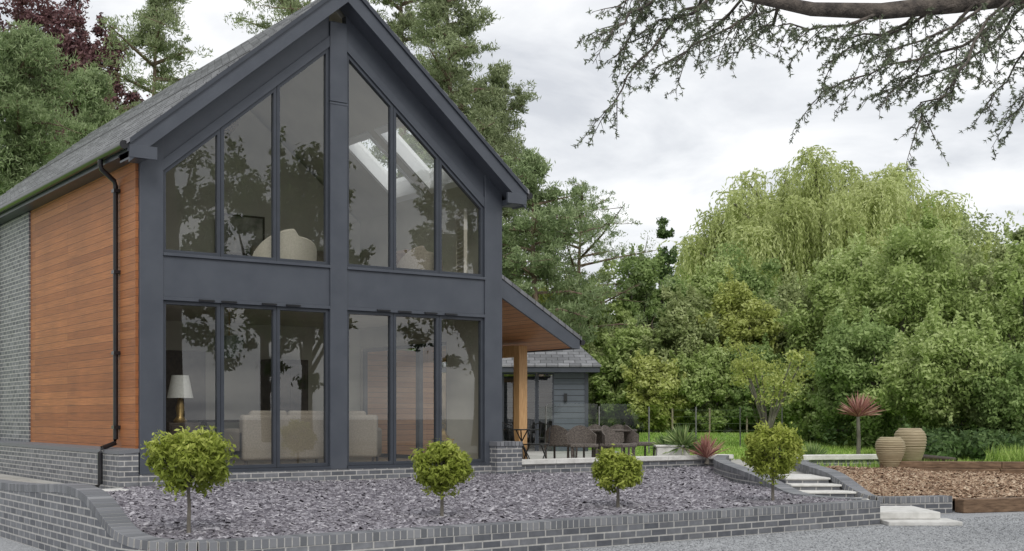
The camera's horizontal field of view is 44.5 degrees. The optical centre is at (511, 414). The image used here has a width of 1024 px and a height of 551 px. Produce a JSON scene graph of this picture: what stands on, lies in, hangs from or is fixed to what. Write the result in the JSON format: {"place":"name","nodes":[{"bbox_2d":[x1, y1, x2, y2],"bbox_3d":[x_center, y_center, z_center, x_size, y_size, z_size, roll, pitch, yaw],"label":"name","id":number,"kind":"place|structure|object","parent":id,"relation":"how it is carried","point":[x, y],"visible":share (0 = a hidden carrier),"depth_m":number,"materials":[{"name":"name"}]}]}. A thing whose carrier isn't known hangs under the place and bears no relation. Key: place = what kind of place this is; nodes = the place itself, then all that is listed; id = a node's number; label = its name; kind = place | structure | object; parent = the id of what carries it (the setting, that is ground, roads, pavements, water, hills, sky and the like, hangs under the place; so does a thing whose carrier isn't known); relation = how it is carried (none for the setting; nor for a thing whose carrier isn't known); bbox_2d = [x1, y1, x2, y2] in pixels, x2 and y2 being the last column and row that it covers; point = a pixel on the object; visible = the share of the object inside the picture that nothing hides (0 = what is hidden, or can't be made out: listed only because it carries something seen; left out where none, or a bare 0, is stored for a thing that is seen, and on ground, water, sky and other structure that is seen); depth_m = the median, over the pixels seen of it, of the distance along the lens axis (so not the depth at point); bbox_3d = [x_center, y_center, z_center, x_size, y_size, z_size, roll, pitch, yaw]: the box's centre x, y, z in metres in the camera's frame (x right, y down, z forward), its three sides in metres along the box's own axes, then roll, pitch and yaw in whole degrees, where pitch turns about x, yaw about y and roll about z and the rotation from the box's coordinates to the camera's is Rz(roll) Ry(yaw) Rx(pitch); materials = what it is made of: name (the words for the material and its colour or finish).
{"place":"outdoors","nodes":[
{"label":"outdoors","id":0,"kind":"place"},
{"bbox_2d":[0,474,61,483],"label":"side path","id":1,"kind":"structure","parent":0,"point":[14,478],"depth_m":21.00,"materials":[{"name":"stone"}]},
{"bbox_2d":[259,359,307,411],"bbox_3d":[-4.403,-0.110,24.204,0.800,1.900,0.520,0,0,-36],"label":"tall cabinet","id":2,"kind":"object","parent":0,"point":[293,385],"visible":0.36,"depth_m":24.02,"materials":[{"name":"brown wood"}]},
{"bbox_2d":[0,496,1023,550],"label":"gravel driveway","id":3,"kind":"structure","parent":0,"point":[7,545],"depth_m":14.05,"materials":[{"name":"grey gravel"}]},
{"bbox_2d":[0,479,879,550],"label":"garden wall","id":4,"kind":"structure","parent":3,"relation":"on","point":[65,517],"depth_m":12.86,"materials":[{"name":"grey brick"}]},
{"bbox_2d":[713,455,866,499],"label":"garden wall","id":5,"kind":"structure","parent":3,"relation":"on","point":[725,467],"depth_m":19.64,"materials":[{"name":"grey brick"}]},
{"bbox_2d":[571,0,1023,172],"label":"cedar tree","id":6,"kind":"object","parent":3,"relation":"on","point":[927,10],"visible":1,"depth_m":9.01,"materials":[{"name":"green plant"}]},
{"bbox_2d":[774,474,868,499],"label":"garden steps","id":7,"kind":"structure","parent":3,"relation":"on","point":[814,484],"depth_m":18.07,"materials":[{"name":"white stone"}]},
{"bbox_2d":[795,460,951,513],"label":"garden wall","id":8,"kind":"structure","parent":3,"relation":"on","point":[941,504],"depth_m":17.84,"materials":[{"name":"grey brick"}]},
{"bbox_2d":[880,506,962,525],"bbox_3d":[5.180,1.335,16.605,1.060,0.150,1.490,0,0,0],"label":"stone step","id":9,"kind":"object","parent":3,"relation":"on","point":[903,516],"visible":0.67,"depth_m":16.22,"materials":[{"name":"white stone"}]},
{"bbox_2d":[955,497,1023,512],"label":"timber sleeper","id":10,"kind":"object","parent":3,"relation":"on","point":[988,505],"visible":1,"depth_m":18.07,"materials":[{"name":"brown wood"}]},
{"bbox_2d":[0,0,1023,350],"label":"sky","id":11,"kind":"structure","parent":0,"point":[667,159],"materials":[{"name":"white"}]},
{"bbox_2d":[527,450,803,473],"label":"terrace paving","id":12,"kind":"structure","parent":0,"point":[540,454],"depth_m":29.52,"materials":[{"name":"stone"}]},
{"bbox_2d":[544,425,577,458],"bbox_3d":[0.968,0.580,24.788,0.596,0.761,0.587,0,0,24],"label":"rattan chair","id":13,"kind":"object","parent":12,"relation":"on","point":[558,435],"visible":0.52,"depth_m":24.54,"materials":[{"name":"wicker"}]},
{"bbox_2d":[566,425,598,457],"bbox_3d":[1.340,0.580,23.914,0.596,0.761,0.587,0,0,-6],"label":"rattan chair","id":14,"kind":"object","parent":12,"relation":"on","point":[579,436],"visible":0.88,"depth_m":24.11,"materials":[{"name":"wicker"}]},
{"bbox_2d":[599,425,636,455],"bbox_3d":[2.016,0.580,24.008,0.587,0.761,0.595,0,0,34],"label":"rattan chair","id":15,"kind":"object","parent":12,"relation":"on","point":[610,436],"visible":0.81,"depth_m":24.05,"materials":[{"name":"wicker"}]},
{"bbox_2d":[623,425,655,455],"bbox_3d":[2.541,0.580,25.196,0.587,0.761,0.596,0,0,-16],"label":"rattan chair","id":16,"kind":"object","parent":12,"relation":"on","point":[632,436],"visible":0.56,"depth_m":24.97,"materials":[{"name":"wicker"}]},
{"bbox_2d":[545,406,782,453],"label":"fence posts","id":17,"kind":"object","parent":12,"relation":"on","point":[695,422],"visible":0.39,"depth_m":29.94,"materials":[{"name":"metal"}]},
{"bbox_2d":[654,445,689,455],"bbox_3d":[3.163,0.777,24.700,0.700,0.365,0.380,0,0,0],"label":"planter","id":18,"kind":"object","parent":12,"relation":"on","point":[660,450],"visible":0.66,"depth_m":24.54,"materials":[{"name":"stone"}]},
{"bbox_2d":[661,422,702,454],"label":"yucca plant","id":19,"kind":"object","parent":18,"relation":"in","point":[679,435],"visible":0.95,"depth_m":24.51,"materials":[{"name":"green plant"}]},
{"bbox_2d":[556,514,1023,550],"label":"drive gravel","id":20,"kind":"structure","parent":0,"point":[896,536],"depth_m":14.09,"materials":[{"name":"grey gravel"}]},
{"bbox_2d":[611,432,977,460],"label":"lawn bank","id":21,"kind":"structure","parent":0,"point":[728,448],"depth_m":31.42,"materials":[{"name":"green plant"}]},
{"bbox_2d":[590,316,663,432],"bbox_3d":[3.714,-0.938,38.990,2.527,4.202,2.559,0,0,33],"label":"garden shrub","id":22,"kind":"object","parent":21,"relation":"on","point":[617,347],"visible":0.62,"depth_m":38.49,"materials":[{"name":"green plant"}]},
{"bbox_2d":[620,347,693,432],"bbox_3d":[4.499,-0.450,37.969,2.369,3.179,2.396,0,0,16],"label":"garden shrub","id":23,"kind":"object","parent":21,"relation":"on","point":[659,378],"visible":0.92,"depth_m":37.47,"materials":[{"name":"green plant"}]},
{"bbox_2d":[668,334,755,432],"bbox_3d":[5.993,-0.645,37.935,2.880,3.641,2.849,0,0,32],"label":"garden shrub","id":24,"kind":"object","parent":21,"relation":"on","point":[701,368],"visible":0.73,"depth_m":37.33,"materials":[{"name":"green plant"}]},
{"bbox_2d":[672,408,784,432],"bbox_3d":[7.488,0.285,36.996,5.548,0.950,0.064,0,0,0],"label":"wire fence","id":25,"kind":"object","parent":21,"relation":"on","point":[746,423],"visible":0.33,"depth_m":36.97,"materials":[{"name":"metal"}]},
{"bbox_2d":[711,333,786,432],"bbox_3d":[7.301,-0.632,37.891,2.528,3.640,2.965,0,0,3],"label":"garden shrub","id":26,"kind":"object","parent":21,"relation":"on","point":[753,415],"visible":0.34,"depth_m":37.26,"materials":[{"name":"green plant"}]},
{"bbox_2d":[801,304,923,447],"bbox_3d":[8.647,-0.784,30.899,3.185,3.974,3.316,0,0,-36],"label":"garden shrub","id":27,"kind":"object","parent":21,"relation":"on","point":[840,373],"visible":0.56,"depth_m":30.42,"materials":[{"name":"green plant"}]},
{"bbox_2d":[858,298,1021,435],"bbox_3d":[10.173,-0.744,29.002,3.662,3.855,3.672,0,0,-36],"label":"garden shrub","id":28,"kind":"object","parent":21,"relation":"on","point":[922,389],"visible":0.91,"depth_m":28.24,"materials":[{"name":"green plant"}]},
{"bbox_2d":[825,465,1023,500],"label":"bark chippings","id":29,"kind":"object","parent":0,"point":[887,477],"visible":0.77,"depth_m":19.80,"materials":[{"name":"brown wood"}]},
{"bbox_2d":[875,437,905,466],"bbox_3d":[6.612,0.650,21.900,0.521,0.520,0.521,0,0,-36],"label":"garden pot","id":30,"kind":"object","parent":29,"relation":"on","point":[890,451],"visible":1,"depth_m":21.72,"materials":[{"name":"beige ceramic"}]},
{"bbox_2d":[910,468,999,472],"bbox_3d":[7.400,1.000,21.750,2.014,0.140,0.200,0,0,9],"label":"timber sleeper","id":31,"kind":"object","parent":29,"relation":"on","point":[961,469],"visible":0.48,"depth_m":21.62,"materials":[{"name":"brown wood"}]},
{"bbox_2d":[880,461,1001,468],"bbox_3d":[7.450,0.869,21.810,2.014,0.118,0.180,0,0,9],"label":"timber sleeper","id":32,"kind":"object","parent":31,"relation":"on","point":[958,464],"visible":1,"depth_m":21.71,"materials":[{"name":"brown wood"}]},
{"label":"lawn","id":33,"kind":"structure","parent":0,"visible":0},
{"bbox_2d":[0,70,22,195],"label":"spruce tree","id":34,"kind":"object","parent":33,"relation":"on","point":[3,134],"visible":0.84,"depth_m":33.26,"materials":[{"name":"plant"}]},
{"bbox_2d":[0,0,77,165],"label":"copper beech","id":35,"kind":"object","parent":33,"relation":"on","point":[45,20],"visible":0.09,"depth_m":51.48,"materials":[{"name":"brown plant"}]},
{"bbox_2d":[0,18,103,194],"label":"spruce tree","id":36,"kind":"object","parent":33,"relation":"on","point":[31,143],"visible":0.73,"depth_m":35.35,"materials":[{"name":"green plant"}]},
{"bbox_2d":[12,0,100,115],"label":"copper beech","id":37,"kind":"object","parent":33,"relation":"on","point":[70,11],"visible":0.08,"depth_m":53.88,"materials":[{"name":"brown plant"}]},
{"bbox_2d":[41,63,121,164],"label":"pine tree","id":38,"kind":"object","parent":33,"relation":"on","point":[95,115],"visible":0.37,"depth_m":39.77,"materials":[{"name":"green plant"}]},
{"bbox_2d":[44,12,149,143],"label":"copper beech","id":39,"kind":"object","parent":33,"relation":"on","point":[87,55],"visible":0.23,"depth_m":49.23,"materials":[{"name":"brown plant"}]},
{"bbox_2d":[78,0,213,124],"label":"pine tree","id":40,"kind":"object","parent":33,"relation":"on","point":[157,15],"visible":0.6,"depth_m":43.36,"materials":[{"name":"green plant"}]},
{"bbox_2d":[225,0,311,34],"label":"pine tree","id":41,"kind":"object","parent":33,"relation":"on","point":[289,7],"visible":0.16,"depth_m":45.44,"materials":[{"name":"green plant"}]},
{"bbox_2d":[0,0,584,488],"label":"house","id":42,"kind":"structure","parent":33,"relation":"on","point":[126,282],"depth_m":20.98,"materials":[{"name":"paint"}]},
{"bbox_2d":[166,422,199,465],"bbox_3d":[-5.135,0.450,19.396,0.500,0.660,0.415,0,0,-36],"label":"side cabinet","id":43,"kind":"object","parent":42,"relation":"on","point":[171,427],"visible":0.16,"depth_m":19.19,"materials":[{"name":"brown wood"}]},
{"bbox_2d":[167,375,192,422],"bbox_3d":[-5.139,-0.245,19.402,0.400,0.730,0.400,0,0,-36],"label":"table lamp","id":44,"kind":"object","parent":43,"relation":"on","point":[179,387],"visible":1,"depth_m":19.29,"materials":[{"name":"white fabric"}]},
{"bbox_2d":[166,350,205,436],"bbox_3d":[-6.120,-0.175,23.251,0.900,2.030,0.095,0,0,-36],"label":"door","id":45,"kind":"structure","parent":42,"relation":"in","point":[191,363],"depth_m":23.29,"materials":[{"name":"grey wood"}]},
{"bbox_2d":[163,129,219,256],"bbox_3d":[-4.740,-3.324,18.491,0.890,1.934,0.085,0,0,-36],"label":"window","id":46,"kind":"structure","parent":42,"relation":"in","point":[216,134],"depth_m":18.67,"materials":[{"name":"paint"}]},
{"bbox_2d":[163,300,219,462],"bbox_3d":[-4.740,-0.426,18.491,0.890,2.473,0.085,0,0,-36],"label":"window","id":47,"kind":"structure","parent":42,"relation":"in","point":[217,305],"depth_m":18.69,"materials":[{"name":"paint"}]},
{"bbox_2d":[214,309,243,357],"bbox_3d":[-4.655,-1.340,20.612,0.480,0.800,0.480,0,0,-36],"label":"chandelier","id":48,"kind":"object","parent":42,"relation":"hanging from","point":[233,346],"visible":0.74,"depth_m":20.46,"materials":[{"name":"gold metal"}]},
{"bbox_2d":[224,213,264,255],"bbox_3d":[-5.196,-3.440,23.936,1.000,0.760,0.040,0,0,-36],"label":"framed picture","id":49,"kind":"object","parent":42,"relation":"attached to","point":[243,234],"visible":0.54,"depth_m":23.96,"materials":[{"name":"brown wood"}]},
{"bbox_2d":[220,86,276,260],"bbox_3d":[-4.007,-3.706,19.018,0.903,2.697,0.085,0,0,-36],"label":"window","id":50,"kind":"structure","parent":42,"relation":"in","point":[273,93],"depth_m":19.22,"materials":[{"name":"paint"}]},
{"bbox_2d":[220,304,276,468],"bbox_3d":[-4.007,-0.426,19.018,0.903,2.473,0.085,0,0,-36],"label":"window","id":51,"kind":"structure","parent":42,"relation":"in","point":[273,309],"depth_m":19.22,"materials":[{"name":"paint"}]},
{"bbox_2d":[224,411,323,464],"bbox_3d":[-3.745,0.386,20.459,1.750,0.908,0.890,0,0,-36],"label":"sofa","id":52,"kind":"object","parent":42,"relation":"on","point":[301,434],"visible":0.75,"depth_m":20.01,"materials":[{"name":"fabric"}]},
{"bbox_2d":[252,229,316,260],"bbox_3d":[-3.679,-2.490,20.162,0.792,0.920,1.279,0,0,39],"label":"armchair","id":53,"kind":"object","parent":42,"relation":"on","point":[294,245],"visible":0.31,"depth_m":19.80,"materials":[{"name":"beige fabric"}]},
{"bbox_2d":[277,47,328,264],"bbox_3d":[-3.275,-4.082,19.544,0.889,3.449,0.085,0,0,-36],"label":"window","id":54,"kind":"structure","parent":42,"relation":"in","point":[326,52],"depth_m":19.74,"materials":[{"name":"paint"}]},
{"bbox_2d":[277,307,328,466],"bbox_3d":[-3.275,-0.426,19.544,0.889,2.473,0.085,0,0,-36],"label":"window","id":55,"kind":"structure","parent":42,"relation":"in","point":[326,311],"depth_m":19.72,"materials":[{"name":"paint"}]},
{"bbox_2d":[349,411,381,460],"bbox_3d":[-2.734,0.386,21.618,0.900,0.908,0.890,0,0,-1],"label":"armchair","id":56,"kind":"object","parent":42,"relation":"on","point":[365,435],"visible":0.57,"depth_m":21.18,"materials":[{"name":"fabric"}]},
{"bbox_2d":[347,53,392,269],"bbox_3d":[-2.314,-4.069,20.235,0.865,3.424,0.085,0,0,-36],"label":"window","id":57,"kind":"structure","parent":42,"relation":"in","point":[350,61],"depth_m":20.41,"materials":[{"name":"paint"}]},
{"bbox_2d":[347,310,392,465],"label":"window","id":58,"kind":"structure","parent":42,"relation":"in","point":[390,315],"depth_m":20.43,"materials":[{"name":"paint"}]},
{"bbox_2d":[363,347,387,456],"bbox_3d":[-2.693,-0.247,25.063,0.080,2.175,1.054,0,0,-36],"label":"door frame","id":59,"kind":"structure","parent":42,"relation":"in","point":[365,351],"depth_m":25.43,"materials":[{"name":"paint"}]},
{"bbox_2d":[349,131,423,202],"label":"roof window","id":60,"kind":"structure","parent":42,"relation":"in","point":[406,189],"depth_m":23.49,"materials":[{"name":"white paint"}]},
{"bbox_2d":[396,344,417,458],"bbox_3d":[-2.069,-0.247,24.194,0.080,2.175,1.054,0,0,-36],"label":"patio door","id":61,"kind":"structure","parent":42,"relation":"in","point":[416,345],"depth_m":23.77,"materials":[{"name":"paint"}]},
{"bbox_2d":[393,106,438,273],"bbox_3d":[-1.602,-3.703,20.746,0.876,2.692,0.085,0,0,-36],"label":"window","id":62,"kind":"structure","parent":42,"relation":"in","point":[396,113],"depth_m":20.77,"materials":[{"name":"paint"}]},
{"bbox_2d":[393,313,438,463],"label":"window","id":63,"kind":"structure","parent":42,"relation":"in","point":[436,317],"depth_m":20.91,"materials":[{"name":"paint"}]},
{"bbox_2d":[374,119,457,193],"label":"roof window","id":64,"kind":"structure","parent":42,"relation":"in","point":[425,175],"depth_m":22.57,"materials":[{"name":"white paint"}]},
{"bbox_2d":[396,246,442,270],"bbox_3d":[-1.608,-2.450,21.588,0.869,0.841,0.792,0,0,-26],"label":"armchair","id":65,"kind":"object","parent":42,"relation":"on","point":[420,257],"visible":0.22,"depth_m":21.21,"materials":[{"name":"fabric"}]},
{"bbox_2d":[418,342,446,453],"bbox_3d":[-1.445,-0.247,23.325,0.080,2.175,1.054,0,0,-36],"label":"patio door","id":66,"kind":"structure","parent":42,"relation":"in","point":[420,346],"depth_m":23.70,"materials":[{"name":"paint"}]},
{"bbox_2d":[439,158,482,276],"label":"window","id":67,"kind":"structure","parent":42,"relation":"in","point":[442,165],"depth_m":21.24,"materials":[{"name":"paint"}]},
{"bbox_2d":[439,315,482,461],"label":"window","id":68,"kind":"structure","parent":42,"relation":"in","point":[480,320],"depth_m":21.47,"materials":[{"name":"paint"}]},
{"bbox_2d":[456,208,466,272],"bbox_3d":[-0.891,-2.805,22.024,0.060,1.550,0.640,0,0,-16],"label":"louvred shutter","id":69,"kind":"object","parent":42,"relation":"on","point":[462,213],"visible":0.71,"depth_m":21.96,"materials":[{"name":"white wood"}]},
{"bbox_2d":[361,0,482,349],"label":"pine tree","id":70,"kind":"object","parent":33,"relation":"on","point":[403,23],"visible":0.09,"depth_m":43.50,"materials":[{"name":"green plant"}]},
{"bbox_2d":[383,0,534,442],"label":"pine tree","id":71,"kind":"object","parent":33,"relation":"on","point":[438,13],"visible":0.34,"depth_m":38.69,"materials":[{"name":"green plant"}]},
{"bbox_2d":[466,58,570,278],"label":"pine tree","id":72,"kind":"object","parent":33,"relation":"on","point":[499,76],"visible":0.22,"depth_m":41.44,"materials":[{"name":"green plant"}]},
{"bbox_2d":[442,346,600,450],"bbox_3d":[0.140,-0.535,35.010,4.380,3.050,4.780,0,0,0],"label":"garden room","id":73,"kind":"object","parent":33,"relation":"on","point":[561,393],"visible":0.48,"depth_m":33.00,"materials":[{"name":"paint"}]},
{"bbox_2d":[537,373,553,450],"bbox_3d":[0.886,-0.060,33.040,0.450,2.100,0.080,0,0,0],"label":"glazed door","id":74,"kind":"structure","parent":73,"relation":"in","point":[537,373],"depth_m":33.00,"materials":[{"name":"paint"}]},
{"bbox_2d":[501,147,623,375],"bbox_3d":[0.572,-3.522,37.733,4.936,9.243,5.246,0,0,37],"label":"pine tree","id":75,"kind":"object","parent":33,"relation":"on","point":[530,168],"visible":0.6,"depth_m":37.55,"materials":[{"name":"green plant"}]},
{"bbox_2d":[502,177,682,348],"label":"larch tree","id":76,"kind":"object","parent":33,"relation":"on","point":[599,250],"visible":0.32,"depth_m":40.59,"materials":[{"name":"green plant"}]},
{"bbox_2d":[558,258,634,352],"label":"garden tree","id":77,"kind":"object","parent":33,"relation":"on","point":[621,313],"visible":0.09,"depth_m":41.41,"materials":[{"name":"green plant"}]},
{"bbox_2d":[586,329,628,426],"bbox_3d":[3.103,-0.784,39.953,2.158,3.840,1.837,0,0,-5],"label":"garden shrub","id":78,"kind":"object","parent":33,"relation":"on","point":[593,399],"visible":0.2,"depth_m":39.65,"materials":[{"name":"green plant"}]},
{"bbox_2d":[522,454,733,472],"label":"terrace wall","id":79,"kind":"structure","parent":33,"relation":"on","point":[563,465],"depth_m":22.79,"materials":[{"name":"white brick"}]},
{"bbox_2d":[611,243,693,431],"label":"garden tree","id":80,"kind":"object","parent":33,"relation":"on","point":[634,264],"visible":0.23,"depth_m":42.29,"materials":[{"name":"green plant"}]},
{"bbox_2d":[650,216,678,318],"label":"cypress tree","id":81,"kind":"object","parent":33,"relation":"on","point":[662,231],"visible":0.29,"depth_m":45.88,"materials":[{"name":"green plant"}]},
{"bbox_2d":[642,281,727,431],"bbox_3d":[5.189,-1.529,38.961,2.983,5.328,3.141,0,0,-36],"label":"garden tree","id":82,"kind":"object","parent":33,"relation":"on","point":[678,328],"visible":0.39,"depth_m":38.27,"materials":[{"name":"green plant"}]},
{"bbox_2d":[679,243,751,425],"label":"garden tree","id":83,"kind":"object","parent":33,"relation":"on","point":[708,286],"visible":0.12,"depth_m":43.70,"materials":[{"name":"green plant"}]},
{"bbox_2d":[694,264,786,432],"bbox_3d":[7.059,-1.773,38.913,3.057,5.848,3.161,0,0,-36],"label":"garden tree","id":84,"kind":"object","parent":33,"relation":"on","point":[740,326],"visible":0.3,"depth_m":38.41,"materials":[{"name":"green plant"}]},
{"bbox_2d":[708,240,802,312],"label":"garden tree","id":85,"kind":"object","parent":33,"relation":"on","point":[754,281],"visible":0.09,"depth_m":44.69,"materials":[{"name":"green plant"}]},
{"bbox_2d":[723,339,815,430],"bbox_3d":[6.219,-0.426,30.229,2.164,2.950,2.370,0,0,1],"label":"maple tree","id":86,"kind":"object","parent":33,"relation":"on","point":[744,369],"visible":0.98,"depth_m":29.83,"materials":[{"name":"green plant"}]},
{"bbox_2d":[751,258,834,425],"bbox_3d":[9.273,-1.927,40.118,4.390,6.161,4.454,0,0,-36],"label":"garden tree","id":87,"kind":"object","parent":33,"relation":"on","point":[793,294],"visible":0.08,"depth_m":39.70,"materials":[{"name":"green plant"}]},
{"bbox_2d":[764,344,850,441],"bbox_3d":[7.965,-0.363,32.972,2.193,3.037,2.374,0,0,-36],"label":"garden shrub","id":88,"kind":"object","parent":33,"relation":"on","point":[798,415],"visible":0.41,"depth_m":32.54,"materials":[{"name":"green plant"}]},
{"bbox_2d":[622,404,1023,460],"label":"undergrowth","id":89,"kind":"object","parent":33,"relation":"on","point":[966,442],"visible":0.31,"depth_m":25.94,"materials":[{"name":"green plant"}]},
{"bbox_2d":[655,145,1006,310],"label":"willow tree","id":90,"kind":"object","parent":33,"relation":"on","point":[790,226],"visible":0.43,"depth_m":48.72,"materials":[{"name":"green plant"}]},
{"bbox_2d":[797,454,879,466],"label":"terrace wall","id":91,"kind":"structure","parent":33,"relation":"on","point":[840,458],"depth_m":22.82,"materials":[{"name":"white brick"}]},
{"bbox_2d":[773,225,912,358],"bbox_3d":[10.168,-2.206,37.845,4.314,6.851,4.402,0,0,15],"label":"garden tree","id":92,"kind":"object","parent":33,"relation":"on","point":[806,327],"visible":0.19,"depth_m":37.44,"materials":[{"name":"green plant"}]},
{"bbox_2d":[837,392,884,453],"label":"cordyline plant","id":93,"kind":"object","parent":33,"relation":"on","point":[859,406],"visible":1,"depth_m":25.46,"materials":[{"name":"red plant"}]},
{"bbox_2d":[821,196,988,428],"bbox_3d":[11.004,-2.358,34.905,4.679,7.233,4.547,0,0,2],"label":"garden tree","id":94,"kind":"object","parent":33,"relation":"on","point":[902,294],"visible":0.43,"depth_m":34.22,"materials":[{"name":"green plant"}]},
{"bbox_2d":[894,428,926,460],"bbox_3d":[7.149,0.575,22.500,0.582,0.670,0.582,0,0,-36],"label":"garden pot","id":95,"kind":"object","parent":33,"relation":"on","point":[915,439],"visible":0.71,"depth_m":22.27,"materials":[{"name":"beige ceramic"}]},
{"bbox_2d":[909,199,1023,352],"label":"garden tree","id":96,"kind":"object","parent":33,"relation":"on","point":[999,251],"visible":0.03,"depth_m":36.19,"materials":[{"name":"green plant"}]},
{"bbox_2d":[949,237,1023,377],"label":"garden tree","id":97,"kind":"object","parent":33,"relation":"on","point":[1007,315],"visible":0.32,"depth_m":32.70,"materials":[{"name":"green plant"}]},
{"bbox_2d":[952,341,1023,437],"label":"garden shrub","id":98,"kind":"object","parent":33,"relation":"on","point":[999,403],"visible":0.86,"depth_m":27.42,"materials":[{"name":"green plant"}]},
{"bbox_2d":[980,442,1023,461],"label":"long grass","id":99,"kind":"structure","parent":33,"relation":"on","point":[1013,455],"depth_m":22.82,"materials":[{"name":"green plant"}]},
{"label":"slate bed soil","id":100,"kind":"structure","parent":0,"visible":0},
{"bbox_2d":[105,465,851,539],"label":"slate chippings","id":101,"kind":"object","parent":100,"relation":"on","point":[237,509],"visible":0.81,"depth_m":15.44,"materials":[{"name":"grey gravel"}]},
{"bbox_2d":[141,425,238,532],"bbox_3d":[-3.025,0.629,11.752,0.858,1.065,0.971,0,0,-36],"label":"bay tree","id":102,"kind":"object","parent":101,"relation":"on","point":[187,457],"visible":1,"depth_m":11.57,"materials":[{"name":"green plant"}]},
{"bbox_2d":[408,438,474,515],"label":"bay tree","id":103,"kind":"object","parent":101,"relation":"on","point":[438,476],"visible":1,"depth_m":13.48,"materials":[{"name":"green plant"}]},
{"bbox_2d":[591,444,643,507],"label":"bay tree","id":104,"kind":"object","parent":101,"relation":"on","point":[622,470],"visible":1,"depth_m":14.74,"materials":[{"name":"green plant"}]},
{"bbox_2d":[682,431,729,464],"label":"cordyline plant","id":105,"kind":"object","parent":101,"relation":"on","point":[707,450],"visible":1,"depth_m":24.25,"materials":[{"name":"red plant"}]},
{"bbox_2d":[741,417,806,500],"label":"bay tree","id":106,"kind":"object","parent":101,"relation":"on","point":[766,455],"visible":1,"depth_m":15.75,"materials":[{"name":"green plant"}]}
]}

